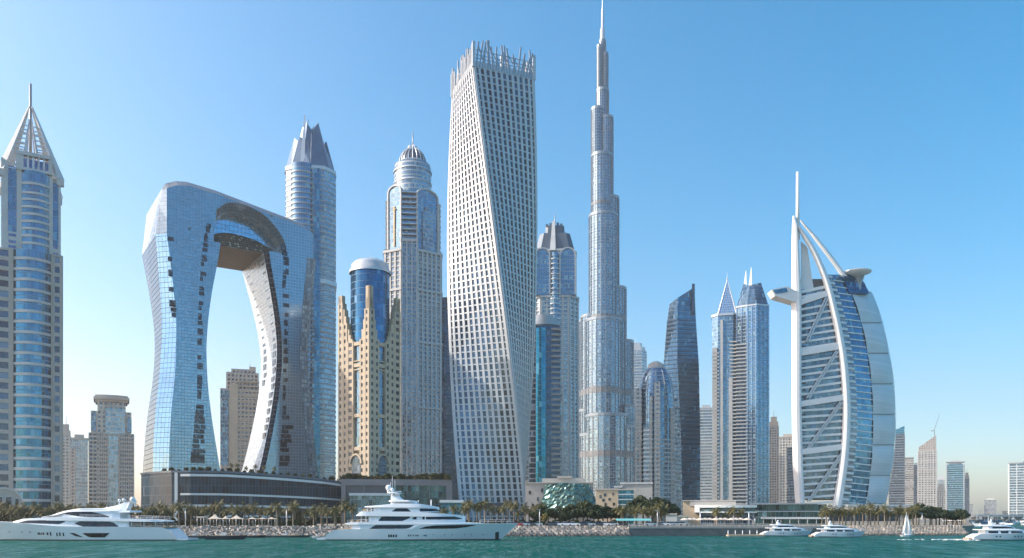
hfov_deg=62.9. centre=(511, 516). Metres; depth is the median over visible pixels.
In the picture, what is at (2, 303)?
window
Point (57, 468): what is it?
window
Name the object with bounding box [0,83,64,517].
pyramid top tower
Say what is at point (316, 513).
palm tree
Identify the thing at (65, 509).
palm tree
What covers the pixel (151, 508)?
palm tree
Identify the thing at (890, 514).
palm tree
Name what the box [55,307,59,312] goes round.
window
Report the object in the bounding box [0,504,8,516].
palm tree
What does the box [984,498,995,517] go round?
lone block tower
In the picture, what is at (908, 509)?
palm tree
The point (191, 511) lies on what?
palm tree
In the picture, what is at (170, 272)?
window
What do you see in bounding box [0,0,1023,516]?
sky
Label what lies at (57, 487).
window
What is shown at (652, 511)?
palm tree
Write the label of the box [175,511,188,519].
broadleaf tree
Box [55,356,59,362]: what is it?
window
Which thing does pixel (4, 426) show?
window
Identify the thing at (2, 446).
window
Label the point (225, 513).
palm tree
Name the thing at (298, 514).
palm tree
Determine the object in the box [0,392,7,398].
window
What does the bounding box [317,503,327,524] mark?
palm tree
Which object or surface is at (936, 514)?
broadleaf tree
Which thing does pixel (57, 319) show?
window
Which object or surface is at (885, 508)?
palm tree
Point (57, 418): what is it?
window
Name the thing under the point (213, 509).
palm tree
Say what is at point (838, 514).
palm tree
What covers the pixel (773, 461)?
brown edge tower
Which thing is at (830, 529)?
motor yacht
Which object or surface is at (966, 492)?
dark side tower
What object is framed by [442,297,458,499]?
dark slab tower
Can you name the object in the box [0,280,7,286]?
window
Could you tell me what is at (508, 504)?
palm tree
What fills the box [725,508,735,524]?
palm tree
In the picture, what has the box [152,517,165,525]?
shrub
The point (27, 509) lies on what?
palm tree
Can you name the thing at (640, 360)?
rounded tower
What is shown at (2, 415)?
window
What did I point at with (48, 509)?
palm tree
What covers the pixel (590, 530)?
rubble
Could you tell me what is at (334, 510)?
palm tree
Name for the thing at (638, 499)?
broadleaf tree
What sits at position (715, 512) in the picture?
palm tree
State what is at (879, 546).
water
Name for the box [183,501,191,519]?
palm tree
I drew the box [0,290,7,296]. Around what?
window
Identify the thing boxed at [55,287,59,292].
window
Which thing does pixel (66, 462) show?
slender tower
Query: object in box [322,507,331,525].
palm tree
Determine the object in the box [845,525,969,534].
rubble
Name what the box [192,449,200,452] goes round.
window
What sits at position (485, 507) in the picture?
palm tree
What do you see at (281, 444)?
window
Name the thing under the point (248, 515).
palm tree
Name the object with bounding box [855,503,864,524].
palm tree
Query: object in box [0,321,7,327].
window
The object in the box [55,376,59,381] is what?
window
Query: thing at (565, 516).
broadleaf tree
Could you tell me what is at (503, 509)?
palm tree
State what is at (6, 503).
broadleaf tree
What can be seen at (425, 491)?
framed glass building
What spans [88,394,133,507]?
beige tower
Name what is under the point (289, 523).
shrub
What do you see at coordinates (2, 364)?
window
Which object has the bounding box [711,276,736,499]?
single spire tower
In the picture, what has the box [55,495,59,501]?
window
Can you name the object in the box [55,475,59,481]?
window
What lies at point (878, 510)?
palm tree
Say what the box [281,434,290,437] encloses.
window
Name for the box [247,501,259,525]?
palm tree
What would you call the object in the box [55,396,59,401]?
window
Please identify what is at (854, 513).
palm tree
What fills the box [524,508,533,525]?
palm tree
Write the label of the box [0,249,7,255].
window
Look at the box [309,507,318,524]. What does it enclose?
palm tree
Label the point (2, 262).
window
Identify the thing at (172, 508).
palm tree
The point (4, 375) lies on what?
window
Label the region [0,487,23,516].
barrel roof pavilion
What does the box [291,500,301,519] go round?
palm tree
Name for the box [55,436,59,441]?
window
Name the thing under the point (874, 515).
palm tree
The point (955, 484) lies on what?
blue slab tower
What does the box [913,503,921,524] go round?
palm tree
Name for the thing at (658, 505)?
palm tree
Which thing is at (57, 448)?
window
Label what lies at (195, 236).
arch building
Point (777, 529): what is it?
motor yacht
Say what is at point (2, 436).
window
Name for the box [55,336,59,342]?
window
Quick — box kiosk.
[440,500,463,515]
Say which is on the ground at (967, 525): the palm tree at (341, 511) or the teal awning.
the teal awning
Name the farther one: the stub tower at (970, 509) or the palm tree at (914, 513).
the stub tower at (970, 509)
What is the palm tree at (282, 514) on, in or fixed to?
on the lawn at (612, 525)
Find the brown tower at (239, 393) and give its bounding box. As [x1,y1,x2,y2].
[220,367,258,471]
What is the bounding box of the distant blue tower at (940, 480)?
[937,475,944,487]
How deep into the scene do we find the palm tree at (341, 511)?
308.61 m
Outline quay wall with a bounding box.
[627,524,837,535]
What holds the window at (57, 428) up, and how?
in the pyramid top tower at (31, 362)
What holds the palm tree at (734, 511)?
on the pavement
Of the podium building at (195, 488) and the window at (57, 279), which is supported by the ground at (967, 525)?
the podium building at (195, 488)
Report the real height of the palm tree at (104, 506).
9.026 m
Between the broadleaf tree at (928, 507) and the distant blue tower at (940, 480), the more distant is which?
the distant blue tower at (940, 480)
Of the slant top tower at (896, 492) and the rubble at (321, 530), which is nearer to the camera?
the rubble at (321, 530)
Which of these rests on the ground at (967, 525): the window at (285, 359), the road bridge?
the road bridge
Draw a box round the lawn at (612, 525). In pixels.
[317,525,820,525]
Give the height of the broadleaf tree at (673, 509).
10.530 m
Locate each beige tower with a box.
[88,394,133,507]
[937,484,944,518]
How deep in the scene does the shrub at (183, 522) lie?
297.85 m
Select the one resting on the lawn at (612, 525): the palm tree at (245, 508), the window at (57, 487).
the palm tree at (245, 508)
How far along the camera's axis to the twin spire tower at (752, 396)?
849.87 m
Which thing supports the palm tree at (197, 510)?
on the lawn at (612, 525)
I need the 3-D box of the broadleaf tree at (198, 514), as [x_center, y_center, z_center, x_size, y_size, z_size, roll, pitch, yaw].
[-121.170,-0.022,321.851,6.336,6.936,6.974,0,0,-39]
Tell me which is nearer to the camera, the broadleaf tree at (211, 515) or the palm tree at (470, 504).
the palm tree at (470, 504)
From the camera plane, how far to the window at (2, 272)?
414.70 m
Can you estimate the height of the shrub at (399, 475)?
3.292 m
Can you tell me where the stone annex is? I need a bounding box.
[614,482,652,522]
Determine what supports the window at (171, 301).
in the arch building at (195, 236)
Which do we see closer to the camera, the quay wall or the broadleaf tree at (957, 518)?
the quay wall
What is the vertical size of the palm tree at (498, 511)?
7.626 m
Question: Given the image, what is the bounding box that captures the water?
[0,521,1023,557]
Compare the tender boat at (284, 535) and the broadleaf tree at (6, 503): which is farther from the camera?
the broadleaf tree at (6, 503)
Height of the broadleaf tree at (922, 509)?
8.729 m
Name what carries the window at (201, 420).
in the arch building at (195, 236)
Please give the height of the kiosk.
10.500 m
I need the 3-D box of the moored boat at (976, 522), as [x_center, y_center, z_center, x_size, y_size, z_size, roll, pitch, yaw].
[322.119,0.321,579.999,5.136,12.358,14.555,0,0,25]
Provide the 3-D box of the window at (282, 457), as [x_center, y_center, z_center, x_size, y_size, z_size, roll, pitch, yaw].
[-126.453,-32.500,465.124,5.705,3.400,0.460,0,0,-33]
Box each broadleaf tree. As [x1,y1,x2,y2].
[0,501,16,516]
[134,508,153,518]
[153,507,168,518]
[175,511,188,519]
[187,509,203,520]
[208,509,224,521]
[269,515,280,520]
[331,516,340,521]
[530,510,543,520]
[535,505,554,516]
[540,513,549,525]
[550,507,562,519]
[557,511,571,519]
[560,503,576,519]
[570,506,585,519]
[575,501,590,520]
[576,500,600,525]
[586,508,603,525]
[600,505,615,521]
[604,507,620,521]
[626,495,652,524]
[638,497,666,521]
[645,497,673,521]
[656,500,675,521]
[663,506,681,515]
[907,505,929,524]
[918,503,933,524]
[918,510,933,524]
[923,509,938,524]
[932,507,948,524]
[937,509,952,524]
[951,508,962,524]
[953,509,970,524]
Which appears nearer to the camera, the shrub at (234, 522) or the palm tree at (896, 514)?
the shrub at (234, 522)
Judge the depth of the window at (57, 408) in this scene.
426.19 m
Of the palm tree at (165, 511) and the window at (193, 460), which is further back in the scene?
the window at (193, 460)
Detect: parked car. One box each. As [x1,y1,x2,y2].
[544,522,556,525]
[644,522,656,524]
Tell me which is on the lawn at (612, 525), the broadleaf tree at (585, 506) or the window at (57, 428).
the broadleaf tree at (585, 506)
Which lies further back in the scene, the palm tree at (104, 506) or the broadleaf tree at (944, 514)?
the broadleaf tree at (944, 514)
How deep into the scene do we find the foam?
235.61 m
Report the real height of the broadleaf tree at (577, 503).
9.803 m
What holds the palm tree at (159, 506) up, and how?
on the lawn at (612, 525)
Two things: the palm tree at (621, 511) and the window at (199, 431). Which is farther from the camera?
the window at (199, 431)
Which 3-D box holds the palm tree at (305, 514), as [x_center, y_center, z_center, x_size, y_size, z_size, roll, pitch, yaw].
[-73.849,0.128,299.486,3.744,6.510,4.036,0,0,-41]
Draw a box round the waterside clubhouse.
[942,519,964,522]
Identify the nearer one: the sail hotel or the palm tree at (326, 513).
the palm tree at (326, 513)
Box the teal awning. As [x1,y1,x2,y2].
[616,519,651,525]
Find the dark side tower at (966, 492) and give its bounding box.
[965,473,968,517]
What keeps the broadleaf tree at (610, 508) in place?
on the lawn at (612, 525)
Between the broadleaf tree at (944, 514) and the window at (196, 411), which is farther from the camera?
the window at (196, 411)
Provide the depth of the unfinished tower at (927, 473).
1599.20 m
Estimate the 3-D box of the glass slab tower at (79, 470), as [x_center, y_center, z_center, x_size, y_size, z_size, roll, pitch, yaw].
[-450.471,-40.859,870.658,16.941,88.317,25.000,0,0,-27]
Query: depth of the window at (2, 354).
414.60 m
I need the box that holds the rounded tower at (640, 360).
[634,343,646,403]
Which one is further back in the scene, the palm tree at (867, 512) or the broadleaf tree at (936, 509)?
the broadleaf tree at (936, 509)
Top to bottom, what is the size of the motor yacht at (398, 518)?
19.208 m
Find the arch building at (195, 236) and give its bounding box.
[140,181,317,518]
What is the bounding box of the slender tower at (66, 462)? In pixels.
[63,421,70,506]
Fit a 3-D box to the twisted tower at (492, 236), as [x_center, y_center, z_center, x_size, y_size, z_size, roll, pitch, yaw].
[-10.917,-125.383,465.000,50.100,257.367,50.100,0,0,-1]
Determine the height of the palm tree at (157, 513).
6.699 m
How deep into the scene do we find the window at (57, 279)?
426.19 m
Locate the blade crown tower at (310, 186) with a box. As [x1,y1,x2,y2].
[284,115,336,479]
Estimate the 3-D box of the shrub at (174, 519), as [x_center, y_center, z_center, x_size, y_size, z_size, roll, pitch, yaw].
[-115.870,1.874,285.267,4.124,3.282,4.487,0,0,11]
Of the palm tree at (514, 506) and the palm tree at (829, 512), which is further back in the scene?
the palm tree at (829, 512)
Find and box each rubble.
[141,525,348,536]
[344,525,630,535]
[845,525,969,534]
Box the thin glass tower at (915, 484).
[913,463,916,504]
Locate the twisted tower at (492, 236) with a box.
[447,40,536,522]
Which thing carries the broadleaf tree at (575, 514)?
on the lawn at (612, 525)
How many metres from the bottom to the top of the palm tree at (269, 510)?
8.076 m
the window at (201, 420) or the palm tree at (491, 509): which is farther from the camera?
the window at (201, 420)
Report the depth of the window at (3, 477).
414.60 m
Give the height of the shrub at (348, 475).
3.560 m
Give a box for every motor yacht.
[0,496,198,540]
[317,476,517,540]
[760,520,812,535]
[809,521,864,536]
[963,518,1023,539]
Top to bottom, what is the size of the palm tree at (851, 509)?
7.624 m
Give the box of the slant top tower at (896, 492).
[888,426,904,518]
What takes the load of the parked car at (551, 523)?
on the pavement
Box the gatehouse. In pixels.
[666,513,688,522]
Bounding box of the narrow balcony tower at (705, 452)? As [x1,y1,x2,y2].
[700,405,711,499]
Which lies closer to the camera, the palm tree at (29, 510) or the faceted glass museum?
the palm tree at (29, 510)
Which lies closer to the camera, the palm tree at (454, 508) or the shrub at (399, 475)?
the palm tree at (454, 508)
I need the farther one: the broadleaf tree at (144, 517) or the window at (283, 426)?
the window at (283, 426)
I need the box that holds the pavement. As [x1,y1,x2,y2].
[162,525,962,526]
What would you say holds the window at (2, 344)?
in the pyramid top tower at (31, 362)
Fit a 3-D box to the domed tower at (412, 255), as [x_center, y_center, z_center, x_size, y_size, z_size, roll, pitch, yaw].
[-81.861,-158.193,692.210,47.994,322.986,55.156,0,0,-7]
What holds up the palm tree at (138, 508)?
on the lawn at (612, 525)
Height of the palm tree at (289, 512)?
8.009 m
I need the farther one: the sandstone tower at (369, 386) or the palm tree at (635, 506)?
the sandstone tower at (369, 386)
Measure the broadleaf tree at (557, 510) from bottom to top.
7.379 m
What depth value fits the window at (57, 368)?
426.19 m
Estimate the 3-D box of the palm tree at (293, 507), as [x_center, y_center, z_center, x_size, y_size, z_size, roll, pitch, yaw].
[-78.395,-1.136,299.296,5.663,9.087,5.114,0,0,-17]
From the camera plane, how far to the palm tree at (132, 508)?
289.57 m
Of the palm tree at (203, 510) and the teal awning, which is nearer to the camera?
the teal awning
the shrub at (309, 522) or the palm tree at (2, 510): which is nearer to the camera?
the palm tree at (2, 510)
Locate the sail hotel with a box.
[767,172,911,520]
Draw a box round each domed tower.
[383,131,442,475]
[635,361,674,520]
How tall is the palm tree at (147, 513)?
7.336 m
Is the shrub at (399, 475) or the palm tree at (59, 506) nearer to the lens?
the palm tree at (59, 506)
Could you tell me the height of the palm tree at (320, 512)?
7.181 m
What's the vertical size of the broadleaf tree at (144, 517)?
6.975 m
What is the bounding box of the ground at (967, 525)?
[317,517,1003,533]
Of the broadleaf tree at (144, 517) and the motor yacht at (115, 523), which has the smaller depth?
the motor yacht at (115, 523)
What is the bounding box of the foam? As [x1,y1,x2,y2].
[897,539,980,540]
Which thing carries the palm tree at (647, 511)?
on the lawn at (612, 525)
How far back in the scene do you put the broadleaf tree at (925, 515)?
339.32 m
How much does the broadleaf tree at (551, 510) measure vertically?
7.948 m
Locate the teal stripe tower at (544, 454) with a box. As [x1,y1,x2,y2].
[525,314,560,481]
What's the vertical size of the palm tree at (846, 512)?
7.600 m
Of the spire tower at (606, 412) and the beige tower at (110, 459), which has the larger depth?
the spire tower at (606, 412)
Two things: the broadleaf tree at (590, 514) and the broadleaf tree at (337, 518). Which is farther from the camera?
the broadleaf tree at (337, 518)
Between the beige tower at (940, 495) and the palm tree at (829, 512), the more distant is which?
the beige tower at (940, 495)
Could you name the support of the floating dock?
on the water
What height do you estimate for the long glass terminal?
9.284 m
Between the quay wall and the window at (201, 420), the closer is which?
the quay wall
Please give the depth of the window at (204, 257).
441.55 m
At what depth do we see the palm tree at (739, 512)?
301.04 m
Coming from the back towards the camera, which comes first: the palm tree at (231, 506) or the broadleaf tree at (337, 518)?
the broadleaf tree at (337, 518)
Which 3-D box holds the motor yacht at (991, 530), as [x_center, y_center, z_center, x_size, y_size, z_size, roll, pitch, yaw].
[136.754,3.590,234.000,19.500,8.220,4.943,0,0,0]
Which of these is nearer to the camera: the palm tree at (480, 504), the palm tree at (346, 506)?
the palm tree at (480, 504)
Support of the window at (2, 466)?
in the pyramid top tower at (31, 362)
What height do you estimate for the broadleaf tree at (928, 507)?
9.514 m
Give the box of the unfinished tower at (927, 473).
[917,414,939,518]
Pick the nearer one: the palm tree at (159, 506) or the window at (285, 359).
the palm tree at (159, 506)
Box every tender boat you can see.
[187,534,210,538]
[205,533,246,539]
[246,533,265,537]
[265,533,310,536]
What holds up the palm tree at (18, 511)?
on the lawn at (612, 525)
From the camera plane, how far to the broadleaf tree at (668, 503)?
340.93 m
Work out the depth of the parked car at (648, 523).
294.32 m
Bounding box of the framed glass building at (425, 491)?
[341,479,451,523]
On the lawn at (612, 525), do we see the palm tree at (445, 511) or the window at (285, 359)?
the palm tree at (445, 511)
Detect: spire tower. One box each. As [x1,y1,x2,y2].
[579,0,634,497]
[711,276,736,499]
[736,267,768,519]
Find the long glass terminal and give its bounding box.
[749,503,828,523]
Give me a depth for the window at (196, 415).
439.94 m
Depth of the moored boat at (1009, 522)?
689.79 m
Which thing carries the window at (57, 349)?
in the pyramid top tower at (31, 362)
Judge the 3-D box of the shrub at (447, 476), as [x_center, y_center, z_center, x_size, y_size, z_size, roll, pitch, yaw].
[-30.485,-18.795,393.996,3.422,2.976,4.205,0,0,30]
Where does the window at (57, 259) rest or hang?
in the pyramid top tower at (31, 362)
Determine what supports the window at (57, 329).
in the pyramid top tower at (31, 362)
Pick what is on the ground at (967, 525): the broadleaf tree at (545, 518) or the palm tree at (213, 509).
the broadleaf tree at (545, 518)
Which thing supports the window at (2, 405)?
in the pyramid top tower at (31, 362)
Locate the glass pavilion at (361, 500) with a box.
[349,493,399,521]
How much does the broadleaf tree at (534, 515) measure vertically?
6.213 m
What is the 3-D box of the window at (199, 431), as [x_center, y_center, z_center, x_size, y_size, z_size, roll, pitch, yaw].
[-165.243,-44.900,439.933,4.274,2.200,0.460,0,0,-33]
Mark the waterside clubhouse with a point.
(959, 521)
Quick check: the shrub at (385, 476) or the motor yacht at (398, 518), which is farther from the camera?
the shrub at (385, 476)
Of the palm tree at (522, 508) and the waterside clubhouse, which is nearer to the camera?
the palm tree at (522, 508)
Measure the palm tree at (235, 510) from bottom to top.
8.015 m
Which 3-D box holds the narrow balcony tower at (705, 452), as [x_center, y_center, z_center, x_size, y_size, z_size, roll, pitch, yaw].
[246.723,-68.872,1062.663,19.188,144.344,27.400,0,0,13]
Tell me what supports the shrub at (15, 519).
on the lawn at (612, 525)
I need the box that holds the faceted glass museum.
[524,476,595,521]
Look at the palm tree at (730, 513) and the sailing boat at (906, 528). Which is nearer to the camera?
the sailing boat at (906, 528)
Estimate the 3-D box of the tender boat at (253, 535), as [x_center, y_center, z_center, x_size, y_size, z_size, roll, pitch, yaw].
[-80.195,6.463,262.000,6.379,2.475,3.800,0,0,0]
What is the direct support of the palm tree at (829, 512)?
on the lawn at (612, 525)
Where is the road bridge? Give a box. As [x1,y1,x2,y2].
[970,515,1023,520]
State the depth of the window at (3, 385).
414.49 m
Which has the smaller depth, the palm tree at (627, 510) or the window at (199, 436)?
the palm tree at (627, 510)
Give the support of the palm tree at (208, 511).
on the lawn at (612, 525)
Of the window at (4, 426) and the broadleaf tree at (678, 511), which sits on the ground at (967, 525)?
the broadleaf tree at (678, 511)
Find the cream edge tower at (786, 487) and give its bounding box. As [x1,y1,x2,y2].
[779,434,794,502]
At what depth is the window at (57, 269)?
426.19 m
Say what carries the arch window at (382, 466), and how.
in the sandstone tower at (369, 386)
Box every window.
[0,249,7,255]
[0,260,7,266]
[0,270,7,276]
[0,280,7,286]
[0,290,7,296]
[0,300,7,306]
[0,311,7,317]
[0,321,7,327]
[0,331,7,337]
[0,341,7,347]
[0,352,7,357]
[0,362,7,368]
[0,372,7,378]
[0,382,7,388]
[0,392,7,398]
[0,403,7,408]
[0,413,7,419]
[0,423,7,429]
[0,433,7,439]
[0,444,7,449]
[0,454,7,459]
[0,464,7,470]
[0,474,7,480]
[5,497,11,516]
[55,257,59,262]
[55,267,59,272]
[55,277,59,282]
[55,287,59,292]
[55,297,59,302]
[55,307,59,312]
[55,316,59,322]
[55,326,59,332]
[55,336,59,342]
[55,346,59,352]
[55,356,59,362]
[55,366,59,372]
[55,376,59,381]
[55,386,59,391]
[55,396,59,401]
[55,406,59,411]
[55,416,59,421]
[55,426,59,431]
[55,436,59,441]
[55,446,59,451]
[55,456,59,461]
[55,466,59,471]
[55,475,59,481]
[55,485,59,491]
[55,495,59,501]
[168,269,172,275]
[169,300,175,306]
[191,457,200,462]
[192,444,199,447]
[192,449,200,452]
[193,434,203,438]
[194,429,201,433]
[195,409,203,413]
[195,414,202,418]
[195,417,204,423]
[197,363,202,369]
[198,328,202,334]
[202,255,206,261]
[279,462,288,465]
[280,441,286,446]
[280,448,288,451]
[280,455,289,461]
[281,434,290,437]
[281,439,291,442]
[282,425,292,428]
[283,357,287,362]
[352,456,360,473]
[378,456,386,475]
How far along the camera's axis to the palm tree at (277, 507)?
294.89 m
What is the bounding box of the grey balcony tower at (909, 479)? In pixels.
[905,457,913,511]
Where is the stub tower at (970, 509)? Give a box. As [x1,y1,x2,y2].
[969,504,972,517]
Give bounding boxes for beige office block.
[595,488,638,524]
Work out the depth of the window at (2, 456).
414.60 m
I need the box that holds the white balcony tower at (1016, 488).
[1008,461,1023,518]
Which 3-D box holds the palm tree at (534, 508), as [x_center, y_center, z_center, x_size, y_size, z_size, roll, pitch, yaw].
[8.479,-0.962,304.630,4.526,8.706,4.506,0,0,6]
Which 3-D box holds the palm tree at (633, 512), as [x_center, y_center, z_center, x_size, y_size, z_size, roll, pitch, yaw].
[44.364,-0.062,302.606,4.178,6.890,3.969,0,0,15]
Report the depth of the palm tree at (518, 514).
301.02 m
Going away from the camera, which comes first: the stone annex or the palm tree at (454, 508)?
the palm tree at (454, 508)
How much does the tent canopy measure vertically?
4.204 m
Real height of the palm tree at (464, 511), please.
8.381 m
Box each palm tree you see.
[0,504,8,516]
[3,505,16,520]
[12,502,26,516]
[18,502,30,517]
[25,504,36,516]
[29,501,41,516]
[37,507,47,517]
[43,504,54,515]
[51,499,63,512]
[61,504,71,511]
[97,501,106,507]
[130,503,137,517]
[134,504,142,518]
[142,505,152,518]
[146,503,156,518]
[152,507,160,517]
[155,500,165,516]
[160,504,169,518]
[168,502,177,517]
[172,500,185,525]
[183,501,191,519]
[186,503,197,525]
[192,505,200,520]
[198,505,209,525]
[200,504,212,525]
[207,501,218,521]
[213,500,226,524]
[221,508,228,521]
[226,503,238,525]
[231,505,241,525]
[239,501,249,525]
[246,506,252,525]
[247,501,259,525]
[255,506,264,525]
[262,506,269,524]
[264,506,275,520]
[270,500,282,525]
[278,508,285,521]
[283,505,291,519]
[285,501,299,525]
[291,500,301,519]
[295,509,301,518]
[301,509,308,525]
[306,505,313,519]
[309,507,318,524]
[313,504,318,525]
[316,506,325,524]
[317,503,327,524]
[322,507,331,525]
[328,503,339,525]
[337,505,344,525]
[339,499,350,525]
[347,504,357,519]
[439,505,448,513]
[448,503,458,514]
[458,503,469,515]
[462,497,475,521]
[473,502,480,522]
[475,500,488,521]
[479,497,489,522]
[486,503,496,519]
[495,505,501,519]
[498,503,507,522]
[502,497,513,520]
[509,500,519,519]
[513,509,521,525]
[519,502,528,520]
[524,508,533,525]
[531,502,538,511]
[535,500,546,521]
[611,506,620,518]
[616,504,626,525]
[623,505,631,525]
[630,507,638,523]
[631,503,642,524]
[638,506,647,523]
[645,507,653,521]
[646,506,656,521]
[652,506,658,521]
[654,500,665,521]
[658,504,671,521]
[712,507,721,524]
[720,512,728,524]
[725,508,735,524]
[729,505,738,524]
[736,510,742,523]
[817,509,826,524]
[823,505,832,524]
[825,508,833,520]
[830,505,838,524]
[835,507,843,524]
[840,506,850,524]
[847,506,855,524]
[849,507,859,524]
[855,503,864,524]
[864,508,872,524]
[865,501,876,524]
[869,508,879,524]
[873,505,882,524]
[879,503,890,524]
[885,509,894,524]
[893,507,902,524]
[894,505,904,524]
[902,505,914,518]
[910,506,917,524]
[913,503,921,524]
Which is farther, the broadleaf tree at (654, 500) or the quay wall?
the broadleaf tree at (654, 500)
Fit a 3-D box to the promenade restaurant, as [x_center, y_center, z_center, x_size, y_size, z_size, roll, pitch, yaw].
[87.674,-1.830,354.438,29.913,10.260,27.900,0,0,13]
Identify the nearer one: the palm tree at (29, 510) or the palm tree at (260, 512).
the palm tree at (29, 510)
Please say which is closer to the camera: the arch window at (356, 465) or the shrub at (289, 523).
the shrub at (289, 523)
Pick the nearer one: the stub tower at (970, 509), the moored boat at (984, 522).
the moored boat at (984, 522)
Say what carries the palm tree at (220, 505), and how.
on the lawn at (612, 525)
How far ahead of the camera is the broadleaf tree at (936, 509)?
344.90 m
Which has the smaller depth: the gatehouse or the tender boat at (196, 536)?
the tender boat at (196, 536)
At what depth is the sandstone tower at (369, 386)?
423.76 m
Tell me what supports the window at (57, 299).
in the pyramid top tower at (31, 362)
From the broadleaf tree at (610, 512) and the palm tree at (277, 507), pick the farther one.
the broadleaf tree at (610, 512)
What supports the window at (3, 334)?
in the pyramid top tower at (31, 362)
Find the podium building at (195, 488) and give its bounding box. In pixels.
[140,470,340,523]
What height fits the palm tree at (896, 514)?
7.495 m
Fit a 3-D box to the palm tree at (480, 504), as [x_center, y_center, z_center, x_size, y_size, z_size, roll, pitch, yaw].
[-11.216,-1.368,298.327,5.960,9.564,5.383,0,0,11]
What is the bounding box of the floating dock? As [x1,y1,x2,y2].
[726,530,764,535]
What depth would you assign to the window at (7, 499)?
344.64 m
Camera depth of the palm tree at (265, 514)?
304.40 m
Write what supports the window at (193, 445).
in the arch building at (195, 236)
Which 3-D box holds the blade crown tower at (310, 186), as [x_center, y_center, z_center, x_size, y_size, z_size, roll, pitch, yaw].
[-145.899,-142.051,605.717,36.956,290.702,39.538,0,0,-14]
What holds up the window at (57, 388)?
in the pyramid top tower at (31, 362)
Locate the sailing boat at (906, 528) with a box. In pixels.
[900,512,912,536]
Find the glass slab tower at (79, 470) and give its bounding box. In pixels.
[70,434,87,506]
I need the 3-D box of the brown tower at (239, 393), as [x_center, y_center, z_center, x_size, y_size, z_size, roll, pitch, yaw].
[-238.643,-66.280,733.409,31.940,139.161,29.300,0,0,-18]
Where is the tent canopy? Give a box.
[196,514,274,525]
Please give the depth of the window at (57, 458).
426.19 m
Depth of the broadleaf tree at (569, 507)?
306.44 m
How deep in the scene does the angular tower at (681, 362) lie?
802.88 m
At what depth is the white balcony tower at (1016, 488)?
1252.17 m
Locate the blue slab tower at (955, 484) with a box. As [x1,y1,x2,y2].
[946,460,964,510]
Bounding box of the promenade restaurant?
[682,500,756,524]
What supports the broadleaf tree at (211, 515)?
on the ground at (967, 525)
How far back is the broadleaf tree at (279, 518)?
324.08 m
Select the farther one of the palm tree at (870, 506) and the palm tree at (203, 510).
the palm tree at (870, 506)
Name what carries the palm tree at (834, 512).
on the lawn at (612, 525)
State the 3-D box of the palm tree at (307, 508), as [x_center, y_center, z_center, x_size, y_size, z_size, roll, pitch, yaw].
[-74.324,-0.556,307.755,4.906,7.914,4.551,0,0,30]
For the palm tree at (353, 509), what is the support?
on the lawn at (612, 525)
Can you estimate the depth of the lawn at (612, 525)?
313.11 m
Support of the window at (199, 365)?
in the arch building at (195, 236)
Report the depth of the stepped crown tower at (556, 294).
739.51 m
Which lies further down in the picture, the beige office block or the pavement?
the pavement
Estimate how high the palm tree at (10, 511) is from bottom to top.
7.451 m
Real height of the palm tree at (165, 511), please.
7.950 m
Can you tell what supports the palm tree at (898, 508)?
on the lawn at (612, 525)
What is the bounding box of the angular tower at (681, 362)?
[664,284,699,515]
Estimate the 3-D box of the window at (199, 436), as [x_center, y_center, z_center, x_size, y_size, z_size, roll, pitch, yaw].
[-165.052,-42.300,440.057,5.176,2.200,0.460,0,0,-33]
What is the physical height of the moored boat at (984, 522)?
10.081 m
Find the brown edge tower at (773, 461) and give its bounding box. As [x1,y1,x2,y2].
[769,417,778,502]
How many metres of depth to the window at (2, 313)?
414.70 m
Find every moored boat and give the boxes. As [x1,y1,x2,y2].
[972,512,980,525]
[980,521,994,524]
[1004,518,1014,524]
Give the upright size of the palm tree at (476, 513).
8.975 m
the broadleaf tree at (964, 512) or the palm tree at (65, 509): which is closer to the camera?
the palm tree at (65, 509)
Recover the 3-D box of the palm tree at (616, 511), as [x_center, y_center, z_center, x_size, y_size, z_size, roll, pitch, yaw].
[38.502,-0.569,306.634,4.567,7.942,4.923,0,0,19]
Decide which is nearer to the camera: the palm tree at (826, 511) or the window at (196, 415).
the palm tree at (826, 511)
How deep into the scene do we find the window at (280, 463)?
464.72 m
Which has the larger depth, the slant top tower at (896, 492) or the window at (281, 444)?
the slant top tower at (896, 492)
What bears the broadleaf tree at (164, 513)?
on the ground at (967, 525)
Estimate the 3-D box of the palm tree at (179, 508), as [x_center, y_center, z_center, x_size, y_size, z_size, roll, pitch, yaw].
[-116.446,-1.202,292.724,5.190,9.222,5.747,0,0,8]
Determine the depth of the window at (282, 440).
465.46 m
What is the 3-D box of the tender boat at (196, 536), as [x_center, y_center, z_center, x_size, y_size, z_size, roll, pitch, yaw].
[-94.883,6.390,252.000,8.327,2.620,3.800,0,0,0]
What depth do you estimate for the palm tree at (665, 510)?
303.95 m
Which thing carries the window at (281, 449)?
in the arch building at (195, 236)
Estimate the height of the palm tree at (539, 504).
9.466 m
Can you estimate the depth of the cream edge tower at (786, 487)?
1051.11 m
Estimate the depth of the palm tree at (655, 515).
308.17 m
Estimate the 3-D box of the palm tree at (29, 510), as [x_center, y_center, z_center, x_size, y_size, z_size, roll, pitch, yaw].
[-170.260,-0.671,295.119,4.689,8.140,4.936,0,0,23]
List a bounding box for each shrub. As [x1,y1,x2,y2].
[10,517,21,521]
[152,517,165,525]
[166,518,177,525]
[181,520,188,525]
[231,519,238,525]
[287,519,294,525]
[306,520,312,525]
[344,473,352,478]
[383,473,391,478]
[397,473,403,478]
[429,473,436,479]
[443,474,451,479]
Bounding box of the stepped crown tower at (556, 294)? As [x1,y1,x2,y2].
[536,217,578,477]
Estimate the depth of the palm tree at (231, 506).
303.44 m
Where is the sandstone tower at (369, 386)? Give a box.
[338,254,400,480]
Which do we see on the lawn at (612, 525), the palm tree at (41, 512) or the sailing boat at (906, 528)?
the palm tree at (41, 512)

